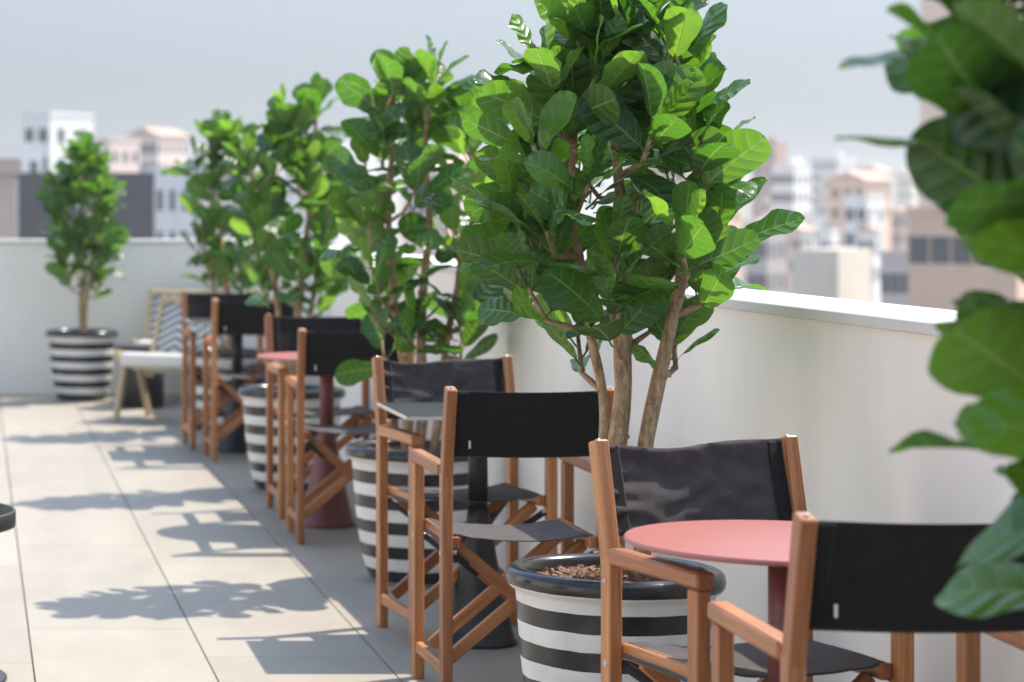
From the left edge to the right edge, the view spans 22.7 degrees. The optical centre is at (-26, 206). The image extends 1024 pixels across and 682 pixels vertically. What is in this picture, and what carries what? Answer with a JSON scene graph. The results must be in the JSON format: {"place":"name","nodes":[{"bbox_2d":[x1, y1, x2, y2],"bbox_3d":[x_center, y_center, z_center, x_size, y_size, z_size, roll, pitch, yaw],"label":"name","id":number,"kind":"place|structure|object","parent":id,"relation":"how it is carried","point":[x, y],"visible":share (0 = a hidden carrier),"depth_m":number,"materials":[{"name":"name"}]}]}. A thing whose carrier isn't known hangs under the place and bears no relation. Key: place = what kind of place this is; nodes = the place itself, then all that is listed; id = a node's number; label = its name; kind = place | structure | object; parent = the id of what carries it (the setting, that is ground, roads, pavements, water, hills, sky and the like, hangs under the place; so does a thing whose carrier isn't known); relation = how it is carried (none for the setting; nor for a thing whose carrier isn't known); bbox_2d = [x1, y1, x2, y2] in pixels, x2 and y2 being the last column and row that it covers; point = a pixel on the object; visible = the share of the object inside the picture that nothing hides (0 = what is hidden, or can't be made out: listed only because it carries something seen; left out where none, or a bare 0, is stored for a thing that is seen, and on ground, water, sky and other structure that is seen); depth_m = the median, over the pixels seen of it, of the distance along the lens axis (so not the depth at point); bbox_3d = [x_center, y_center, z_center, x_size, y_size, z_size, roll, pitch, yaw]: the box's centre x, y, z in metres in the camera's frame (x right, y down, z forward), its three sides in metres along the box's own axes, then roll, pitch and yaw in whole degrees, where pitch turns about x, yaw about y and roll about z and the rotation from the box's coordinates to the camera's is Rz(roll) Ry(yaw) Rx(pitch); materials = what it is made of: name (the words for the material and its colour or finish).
{"place":"outdoors","nodes":[
{"label":"outdoors","id":0,"kind":"place"},
{"bbox_2d":[0,158,21,238],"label":"building","id":1,"kind":"structure","parent":0,"point":[10,168],"depth_m":55.88,"materials":[{"name":"paint"}]},
{"bbox_2d":[0,410,34,681],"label":"terrace slab","id":2,"kind":"structure","parent":0,"point":[19,563],"depth_m":9.34,"materials":[{"name":"grey concrete"}]},
{"bbox_2d":[17,172,153,238],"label":"rooftop shed","id":3,"kind":"structure","parent":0,"point":[135,215],"depth_m":58.58,"materials":[{"name":"paint"}]},
{"bbox_2d":[0,394,523,681],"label":"terrace floor","id":4,"kind":"structure","parent":0,"point":[152,548],"depth_m":9.27,"materials":[{"name":"tile"}]},
{"bbox_2d":[0,503,15,681],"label":"tray table","id":5,"kind":"object","parent":4,"relation":"on","point":[7,517],"visible":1,"depth_m":7.13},
{"bbox_2d":[45,328,118,401],"bbox_3d":[0.775,1.147,17.550,0.529,0.507,0.529,0,0,18],"label":"planter pot","id":6,"kind":"object","parent":4,"relation":"on","point":[81,363],"visible":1,"depth_m":17.36,"materials":[{"name":"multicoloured ceramic"}]},
{"bbox_2d":[35,130,129,331],"bbox_3d":[0.776,0.203,17.562,0.672,1.503,0.761,0,0,0],"label":"fig tree","id":7,"kind":"object","parent":6,"relation":"on","point":[71,187],"visible":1,"depth_m":17.47,"materials":[{"name":"green plant"}]},
{"bbox_2d":[0,239,225,393],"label":"parapet wall","id":8,"kind":"structure","parent":4,"relation":"on","point":[37,300],"depth_m":18.11,"materials":[{"name":"paint"}]},
{"bbox_2d":[114,344,163,408],"bbox_3d":[1.170,1.186,16.950,0.390,0.428,0.390,0,0,0],"label":"drum table","id":9,"kind":"object","parent":4,"relation":"on","point":[132,397],"visible":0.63,"depth_m":16.83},
{"bbox_2d":[112,296,226,424],"bbox_3d":[1.330,1.008,16.003,0.574,0.800,0.752,0,0,30],"label":"lounge chair","id":10,"kind":"object","parent":4,"relation":"on","point":[167,339],"visible":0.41,"depth_m":16.19,"materials":[{"name":"white wood"}]},
{"bbox_2d":[131,289,222,343],"bbox_3d":[1.466,1.008,17.476,0.574,0.800,0.752,0,0,14],"label":"lounge chair","id":11,"kind":"object","parent":4,"relation":"on","point":[153,298],"visible":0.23,"depth_m":17.80,"materials":[{"name":"brown wood"}]},
{"bbox_2d":[184,318,246,453],"bbox_3d":[1.500,1.026,13.880,0.557,0.748,0.557,0,0,0],"label":"square table","id":12,"kind":"object","parent":4,"relation":"on","point":[234,441],"visible":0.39,"depth_m":13.83,"materials":[{"name":"metal"}]},
{"bbox_2d":[181,291,265,449],"bbox_3d":[1.474,0.951,14.226,0.487,0.897,0.492,0,0,-2],"label":"director chair","id":13,"kind":"object","parent":4,"relation":"on","point":[196,305],"visible":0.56,"depth_m":14.36,"materials":[{"name":"brown wood"}]},
{"bbox_2d":[188,347,265,431],"bbox_3d":[1.590,1.147,15.150,0.529,0.507,0.529,0,0,-9],"label":"planter pot","id":14,"kind":"object","parent":4,"relation":"on","point":[249,357],"visible":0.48,"depth_m":14.97,"materials":[{"name":"white ceramic"}]},
{"bbox_2d":[160,109,283,351],"bbox_3d":[1.533,0.173,15.170,0.762,1.562,0.738,0,0,0],"label":"fig tree","id":15,"kind":"object","parent":14,"relation":"on","point":[215,217],"visible":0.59,"depth_m":15.07,"materials":[{"name":"green plant"}]},
{"bbox_2d":[202,298,293,461],"bbox_3d":[1.530,0.951,13.474,0.487,0.897,0.492,0,0,-1],"label":"director chair","id":16,"kind":"object","parent":4,"relation":"on","point":[235,318],"visible":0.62,"depth_m":13.28,"materials":[{"name":"brown wood"}]},
{"bbox_2d":[238,384,345,492],"bbox_3d":[1.565,1.147,12.000,0.529,0.507,0.529,0,0,-36],"label":"planter pot","id":17,"kind":"object","parent":4,"relation":"on","point":[253,397],"visible":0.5,"depth_m":11.86,"materials":[{"name":"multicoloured ceramic"}]},
{"bbox_2d":[213,72,363,390],"bbox_3d":[1.554,0.147,12.000,0.759,1.613,0.664,0,0,0],"label":"fig tree","id":18,"kind":"object","parent":17,"relation":"on","point":[263,204],"visible":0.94,"depth_m":11.94,"materials":[{"name":"green plant"}]},
{"bbox_2d":[257,352,355,528],"bbox_3d":[1.545,1.028,10.660,0.610,0.745,0.610,0,0,0],"label":"round table","id":19,"kind":"object","parent":4,"relation":"on","point":[334,512],"visible":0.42,"depth_m":10.60,"materials":[{"name":"metal"}]},
{"bbox_2d":[264,314,374,517],"bbox_3d":[1.600,0.951,11.141,0.487,0.897,0.492,0,0,-1],"label":"director chair","id":20,"kind":"object","parent":4,"relation":"on","point":[281,334],"visible":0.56,"depth_m":11.28,"materials":[{"name":"brown wood"}]},
{"bbox_2d":[285,328,414,544],"bbox_3d":[1.578,0.951,10.239,0.487,0.897,0.492,0,0,1],"label":"director chair","id":21,"kind":"object","parent":4,"relation":"on","point":[326,354],"visible":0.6,"depth_m":10.06,"materials":[{"name":"brown wood"}]},
{"bbox_2d":[345,439,467,586],"bbox_3d":[1.655,1.147,9.100,0.529,0.507,0.529,0,0,27],"label":"planter pot","id":22,"kind":"object","parent":4,"relation":"on","point":[361,455],"visible":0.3,"depth_m":8.93,"materials":[{"name":"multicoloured ceramic"}]},
{"bbox_2d":[319,35,509,450],"bbox_3d":[1.659,0.155,9.120,0.761,1.596,0.759,0,0,0],"label":"fig tree","id":23,"kind":"object","parent":22,"relation":"on","point":[360,196],"visible":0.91,"depth_m":9.04,"materials":[{"name":"green plant"}]},
{"bbox_2d":[377,402,516,648],"bbox_3d":[1.615,1.026,7.800,0.557,0.748,0.557,0,0,0],"label":"square table","id":24,"kind":"object","parent":4,"relation":"on","point":[468,587],"visible":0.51,"depth_m":7.75,"materials":[{"name":"metal"}]},
{"bbox_2d":[371,355,557,647],"bbox_3d":[1.597,0.951,7.962,0.487,0.897,0.494,0,0,-6],"label":"director chair","id":25,"kind":"object","parent":4,"relation":"on","point":[393,381],"visible":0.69,"depth_m":8.08,"materials":[{"name":"brown wood"}]},
{"bbox_2d":[410,386,613,681],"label":"director chair","id":26,"kind":"object","parent":4,"relation":"on","point":[563,427],"visible":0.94,"depth_m":6.82,"materials":[{"name":"brown wood"}]},
{"bbox_2d":[505,553,725,681],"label":"planter pot","id":27,"kind":"object","parent":4,"relation":"on","point":[558,600],"visible":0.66,"depth_m":5.85,"materials":[{"name":"ceramic"}]},
{"bbox_2d":[451,0,804,579],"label":"fig tree","id":28,"kind":"object","parent":27,"relation":"in","point":[605,87],"visible":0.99,"depth_m":5.91,"materials":[{"name":"green plant"}]},
{"bbox_2d":[225,239,1023,681],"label":"parapet wall","id":29,"kind":"structure","parent":4,"relation":"on","point":[847,393],"depth_m":5.95,"materials":[{"name":"paint"}]},
{"bbox_2d":[624,520,791,681],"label":"round table","id":30,"kind":"object","parent":4,"relation":"on","point":[759,542],"visible":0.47,"depth_m":4.76,"materials":[{"name":"pink metal"}]},
{"bbox_2d":[588,435,913,681],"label":"director chair","id":31,"kind":"object","parent":4,"relation":"on","point":[746,479],"visible":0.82,"depth_m":5.22,"materials":[{"name":"black fabric"}]},
{"bbox_2d":[708,512,1023,681],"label":"director chair","id":32,"kind":"object","parent":4,"relation":"on","point":[870,577],"visible":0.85,"depth_m":4.00,"materials":[{"name":"black fabric"}]},
{"bbox_2d":[0,0,919,183],"label":"sky","id":33,"kind":"structure","parent":0,"point":[133,65],"materials":[{"name":"white"}]},
{"bbox_2d":[204,184,751,249],"bbox_3d":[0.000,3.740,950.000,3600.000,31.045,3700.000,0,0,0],"label":"city ground","id":34,"kind":"structure","parent":0,"point":[747,211],"depth_m":747.35,"materials":[{"name":"white"}]},
{"bbox_2d":[0,142,43,238],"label":"apartment building","id":35,"kind":"structure","parent":34,"relation":"on","point":[30,154],"depth_m":217.75,"materials":[{"name":"paint"}]},
{"bbox_2d":[30,161,37,171],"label":"window","id":36,"kind":"structure","parent":35,"relation":"in","point":[33,164],"depth_m":218.18,"materials":[{"name":"grey glass"}]},
{"bbox_2d":[21,112,94,171],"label":"apartment building","id":37,"kind":"structure","parent":34,"relation":"on","point":[51,131],"depth_m":249.33,"materials":[{"name":"paint"}]},
{"bbox_2d":[25,128,33,141],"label":"window","id":38,"kind":"structure","parent":37,"relation":"in","point":[29,132],"depth_m":249.75,"materials":[{"name":"grey glass"}]},
{"bbox_2d":[39,128,46,142],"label":"window","id":39,"kind":"structure","parent":37,"relation":"in","point":[42,131],"depth_m":248.63,"materials":[{"name":"grey glass"}]},
{"bbox_2d":[43,157,46,171],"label":"window","id":40,"kind":"structure","parent":37,"relation":"in","point":[44,158],"depth_m":248.44,"materials":[{"name":"grey glass"}]},
{"bbox_2d":[58,128,64,142],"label":"window","id":41,"kind":"structure","parent":37,"relation":"in","point":[61,131],"depth_m":249.45,"materials":[{"name":"grey glass"}]},
{"bbox_2d":[93,138,140,171],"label":"apartment building","id":42,"kind":"structure","parent":34,"relation":"on","point":[125,155],"depth_m":313.50,"materials":[{"name":"paint"}]},
{"bbox_2d":[113,151,117,162],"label":"window","id":43,"kind":"structure","parent":42,"relation":"in","point":[115,153],"depth_m":312.27,"materials":[{"name":"grey glass"}]},
{"bbox_2d":[123,151,127,162],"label":"window","id":44,"kind":"structure","parent":42,"relation":"in","point":[125,153],"depth_m":313.95,"materials":[{"name":"grey glass"}]},
{"bbox_2d":[133,151,137,162],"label":"window","id":45,"kind":"structure","parent":42,"relation":"in","point":[135,154],"depth_m":315.64,"materials":[{"name":"grey glass"}]},
{"bbox_2d":[126,127,189,171],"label":"apartment building","id":46,"kind":"structure","parent":34,"relation":"on","point":[161,147],"depth_m":374.09,"materials":[{"name":"paint"}]},
{"bbox_2d":[144,144,149,153],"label":"window","id":47,"kind":"structure","parent":46,"relation":"in","point":[146,146],"depth_m":373.41,"materials":[{"name":"grey glass"}]},
{"bbox_2d":[151,144,157,153],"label":"window","id":48,"kind":"structure","parent":46,"relation":"in","point":[154,147],"depth_m":372.73,"materials":[{"name":"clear glass"}]},
{"bbox_2d":[144,167,205,238],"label":"apartment building","id":49,"kind":"structure","parent":34,"relation":"on","point":[172,216],"depth_m":175.33,"materials":[{"name":"paint"}]},
{"bbox_2d":[157,190,162,210],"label":"window","id":50,"kind":"structure","parent":49,"relation":"in","point":[159,192],"depth_m":175.17,"materials":[{"name":"grey glass"}]},
{"bbox_2d":[170,190,174,210],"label":"window","id":51,"kind":"structure","parent":49,"relation":"in","point":[172,192],"depth_m":175.34,"materials":[{"name":"grey glass"}]},
{"bbox_2d":[206,148,279,238],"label":"apartment building","id":52,"kind":"structure","parent":34,"relation":"on","point":[223,203],"depth_m":332.70,"materials":[{"name":"paint"}]},
{"bbox_2d":[285,142,396,250],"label":"apartment building","id":53,"kind":"structure","parent":34,"relation":"on","point":[340,240],"depth_m":456.25,"materials":[{"name":"paint"}]},
{"bbox_2d":[405,155,468,256],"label":"apartment building","id":54,"kind":"structure","parent":34,"relation":"on","point":[419,251],"depth_m":289.76,"materials":[{"name":"paint"}]},
{"bbox_2d":[406,202,414,212],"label":"window","id":55,"kind":"structure","parent":54,"relation":"in","point":[409,209],"depth_m":290.78,"materials":[{"name":"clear glass"}]},
{"bbox_2d":[417,208,425,214],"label":"window","id":56,"kind":"structure","parent":54,"relation":"in","point":[419,210],"depth_m":289.82,"materials":[{"name":"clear glass"}]},
{"bbox_2d":[519,153,606,259],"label":"apartment building","id":57,"kind":"structure","parent":34,"relation":"on","point":[600,189],"depth_m":399.82,"materials":[{"name":"paint"}]},
{"bbox_2d":[622,165,741,280],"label":"apartment building","id":58,"kind":"structure","parent":34,"relation":"on","point":[735,221],"depth_m":350.56,"materials":[{"name":"paint"}]},
{"bbox_2d":[740,218,761,288],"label":"townhouse","id":59,"kind":"structure","parent":34,"relation":"on","point":[745,221],"depth_m":354.20,"materials":[{"name":"paint"}]},
{"bbox_2d":[745,225,787,292],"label":"apartment building","id":60,"kind":"structure","parent":34,"relation":"on","point":[769,269],"depth_m":229.84,"materials":[{"name":"paint"}]},
{"bbox_2d":[747,274,752,289],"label":"window","id":61,"kind":"structure","parent":60,"relation":"in","point":[749,276],"depth_m":229.97,"materials":[{"name":"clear glass"}]},
{"bbox_2d":[754,274,759,289],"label":"window","id":62,"kind":"structure","parent":60,"relation":"in","point":[756,276],"depth_m":229.49,"materials":[{"name":"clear glass"}]},
{"bbox_2d":[760,242,766,257],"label":"window","id":63,"kind":"structure","parent":60,"relation":"in","point":[763,245],"depth_m":229.02,"materials":[{"name":"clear glass"}]},
{"bbox_2d":[760,274,766,289],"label":"window","id":64,"kind":"structure","parent":60,"relation":"in","point":[763,277],"depth_m":229.02,"materials":[{"name":"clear glass"}]},
{"bbox_2d":[763,194,770,216],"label":"townhouse","id":65,"kind":"structure","parent":34,"relation":"on","point":[766,202],"depth_m":480.51,"materials":[{"name":"paint"}]},
{"bbox_2d":[752,137,787,217],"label":"apartment building","id":66,"kind":"structure","parent":34,"relation":"on","point":[778,155],"depth_m":500.24,"materials":[{"name":"paint"}]},
{"bbox_2d":[788,233,790,292],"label":"townhouse","id":67,"kind":"structure","parent":34,"relation":"on","point":[789,262],"depth_m":323.64,"materials":[{"name":"paint"}]},
{"bbox_2d":[770,157,811,225],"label":"apartment building","id":68,"kind":"structure","parent":34,"relation":"on","point":[791,186],"depth_m":396.67,"materials":[{"name":"paint"}]},
{"bbox_2d":[772,175,777,183],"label":"window","id":69,"kind":"structure","parent":68,"relation":"in","point":[774,177],"depth_m":396.92,"materials":[{"name":"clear glass"}]},
{"bbox_2d":[772,193,777,201],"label":"window","id":70,"kind":"structure","parent":68,"relation":"in","point":[774,195],"depth_m":396.92,"materials":[{"name":"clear glass"}]},
{"bbox_2d":[779,175,785,183],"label":"window","id":71,"kind":"structure","parent":68,"relation":"in","point":[782,178],"depth_m":396.09,"materials":[{"name":"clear glass"}]},
{"bbox_2d":[779,193,785,201],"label":"window","id":72,"kind":"structure","parent":68,"relation":"in","point":[782,196],"depth_m":396.09,"materials":[{"name":"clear glass"}]},
{"bbox_2d":[787,175,792,183],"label":"window","id":73,"kind":"structure","parent":68,"relation":"in","point":[789,177],"depth_m":395.27,"materials":[{"name":"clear glass"}]},
{"bbox_2d":[787,193,792,201],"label":"window","id":74,"kind":"structure","parent":68,"relation":"in","point":[789,195],"depth_m":395.27,"materials":[{"name":"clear glass"}]},
{"bbox_2d":[791,226,816,293],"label":"townhouse","id":75,"kind":"structure","parent":34,"relation":"on","point":[802,237],"depth_m":338.22,"materials":[{"name":"paint"}]},
{"bbox_2d":[795,239,800,248],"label":"window","id":76,"kind":"structure","parent":75,"relation":"in","point":[797,241],"depth_m":337.64,"materials":[{"name":"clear glass"}]},
{"bbox_2d":[803,219,823,247],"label":"townhouse","id":77,"kind":"structure","parent":34,"relation":"on","point":[816,223],"depth_m":370.13,"materials":[{"name":"paint"}]},
{"bbox_2d":[816,182,822,218],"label":"townhouse","id":78,"kind":"structure","parent":34,"relation":"on","point":[819,187],"depth_m":591.44,"materials":[{"name":"paint"}]},
{"bbox_2d":[818,197,828,228],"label":"townhouse","id":79,"kind":"structure","parent":34,"relation":"on","point":[824,208],"depth_m":512.01,"materials":[{"name":"paint"}]},
{"bbox_2d":[817,229,839,247],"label":"townhouse","id":80,"kind":"structure","parent":34,"relation":"on","point":[828,238],"depth_m":306.85,"materials":[{"name":"paint"}]},
{"bbox_2d":[823,174,838,197],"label":"distant house","id":81,"kind":"structure","parent":34,"relation":"on","point":[826,185],"depth_m":540.77,"materials":[{"name":"paint"}]},
{"bbox_2d":[793,248,870,301],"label":"apartment building","id":82,"kind":"structure","parent":34,"relation":"on","point":[842,273],"depth_m":149.32,"materials":[{"name":"paint"}]},
{"bbox_2d":[810,152,857,218],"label":"apartment building","id":83,"kind":"structure","parent":34,"relation":"on","point":[837,163],"depth_m":625.89,"materials":[{"name":"paint"}]},
{"bbox_2d":[827,171,894,250],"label":"apartment building","id":84,"kind":"structure","parent":34,"relation":"on","point":[855,183],"depth_m":374.83,"materials":[{"name":"paint"}]},
{"bbox_2d":[832,189,838,198],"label":"window","id":85,"kind":"structure","parent":84,"relation":"in","point":[835,192],"depth_m":374.83,"materials":[{"name":"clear glass"}]},
{"bbox_2d":[832,208,838,217],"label":"window","id":86,"kind":"structure","parent":84,"relation":"in","point":[835,211],"depth_m":374.83,"materials":[{"name":"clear glass"}]},
{"bbox_2d":[843,195,884,250],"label":"apartment building","id":87,"kind":"structure","parent":34,"relation":"on","point":[858,209],"depth_m":292.25,"materials":[{"name":"paint"}]},
{"bbox_2d":[845,208,853,220],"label":"window","id":88,"kind":"structure","parent":87,"relation":"in","point":[849,212],"depth_m":292.35,"materials":[{"name":"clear glass"}]},
{"bbox_2d":[845,233,853,245],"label":"window","id":89,"kind":"structure","parent":87,"relation":"in","point":[849,237],"depth_m":292.35,"materials":[{"name":"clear glass"}]},
{"bbox_2d":[857,208,865,220],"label":"window","id":90,"kind":"structure","parent":87,"relation":"in","point":[861,212],"depth_m":291.42,"materials":[{"name":"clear glass"}]},
{"bbox_2d":[856,215,883,302],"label":"townhouse","id":91,"kind":"structure","parent":34,"relation":"on","point":[869,234],"depth_m":275.17,"materials":[{"name":"paint"}]},
{"bbox_2d":[867,241,872,253],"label":"window","id":92,"kind":"structure","parent":91,"relation":"in","point":[869,243],"depth_m":274.63,"materials":[{"name":"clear glass"}]},
{"bbox_2d":[859,165,883,171],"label":"distant house","id":93,"kind":"structure","parent":34,"relation":"on","point":[862,168],"depth_m":853.29,"materials":[{"name":"paint"}]},
{"bbox_2d":[865,168,893,205],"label":"townhouse","id":94,"kind":"structure","parent":34,"relation":"on","point":[886,172],"depth_m":654.65,"materials":[{"name":"paint"}]},
{"bbox_2d":[878,251,907,305],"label":"apartment building","id":95,"kind":"structure","parent":34,"relation":"on","point":[893,277],"depth_m":183.28,"materials":[{"name":"paint"}]},
{"bbox_2d":[881,273,889,292],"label":"window","id":96,"kind":"structure","parent":95,"relation":"in","point":[885,277],"depth_m":183.80,"materials":[{"name":"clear glass"}]},
{"bbox_2d":[891,273,899,292],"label":"window","id":97,"kind":"structure","parent":95,"relation":"in","point":[895,277],"depth_m":183.17,"materials":[{"name":"grey glass"}]},
{"bbox_2d":[901,273,907,293],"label":"window","id":98,"kind":"structure","parent":95,"relation":"in","point":[904,277],"depth_m":182.63,"materials":[{"name":"grey glass"}]},
{"bbox_2d":[890,169,907,207],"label":"townhouse","id":99,"kind":"structure","parent":34,"relation":"on","point":[897,172],"depth_m":700.13,"materials":[{"name":"paint"}]},
{"bbox_2d":[892,208,907,250],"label":"townhouse","id":100,"kind":"structure","parent":34,"relation":"on","point":[899,229],"depth_m":433.49,"materials":[{"name":"paint"}]},
{"bbox_2d":[897,171,917,207],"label":"townhouse","id":101,"kind":"structure","parent":34,"relation":"on","point":[907,193],"depth_m":685.07,"materials":[{"name":"paint"}]},
{"bbox_2d":[905,207,1023,309],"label":"apartment building","id":102,"kind":"structure","parent":34,"relation":"on","point":[945,268],"depth_m":134.86,"materials":[{"name":"paint"}]},
{"bbox_2d":[909,236,927,263],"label":"window","id":103,"kind":"structure","parent":102,"relation":"in","point":[918,246],"depth_m":135.46,"materials":[{"name":"grey glass"}]},
{"bbox_2d":[930,237,949,263],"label":"window","id":104,"kind":"structure","parent":102,"relation":"in","point":[939,246],"depth_m":134.88,"materials":[{"name":"grey glass"}]},
{"bbox_2d":[952,237,971,263],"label":"window","id":105,"kind":"structure","parent":102,"relation":"in","point":[960,255],"depth_m":134.34,"materials":[{"name":"grey glass"}]},
{"bbox_2d":[920,0,1023,206],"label":"apartment building","id":106,"kind":"structure","parent":34,"relation":"on","point":[932,10],"depth_m":192.88,"materials":[{"name":"paint"}]},
{"bbox_3d":[1.620,1.146,2.950,0.529,0.507,0.529,0,0,45],"label":"planter pot","id":107,"kind":"object","parent":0,"visible":0},
{"bbox_2d":[834,0,1023,617],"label":"fig tree","id":108,"kind":"object","parent":107,"relation":"in","point":[961,66],"visible":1,"depth_m":2.96,"materials":[{"name":"green plant"}]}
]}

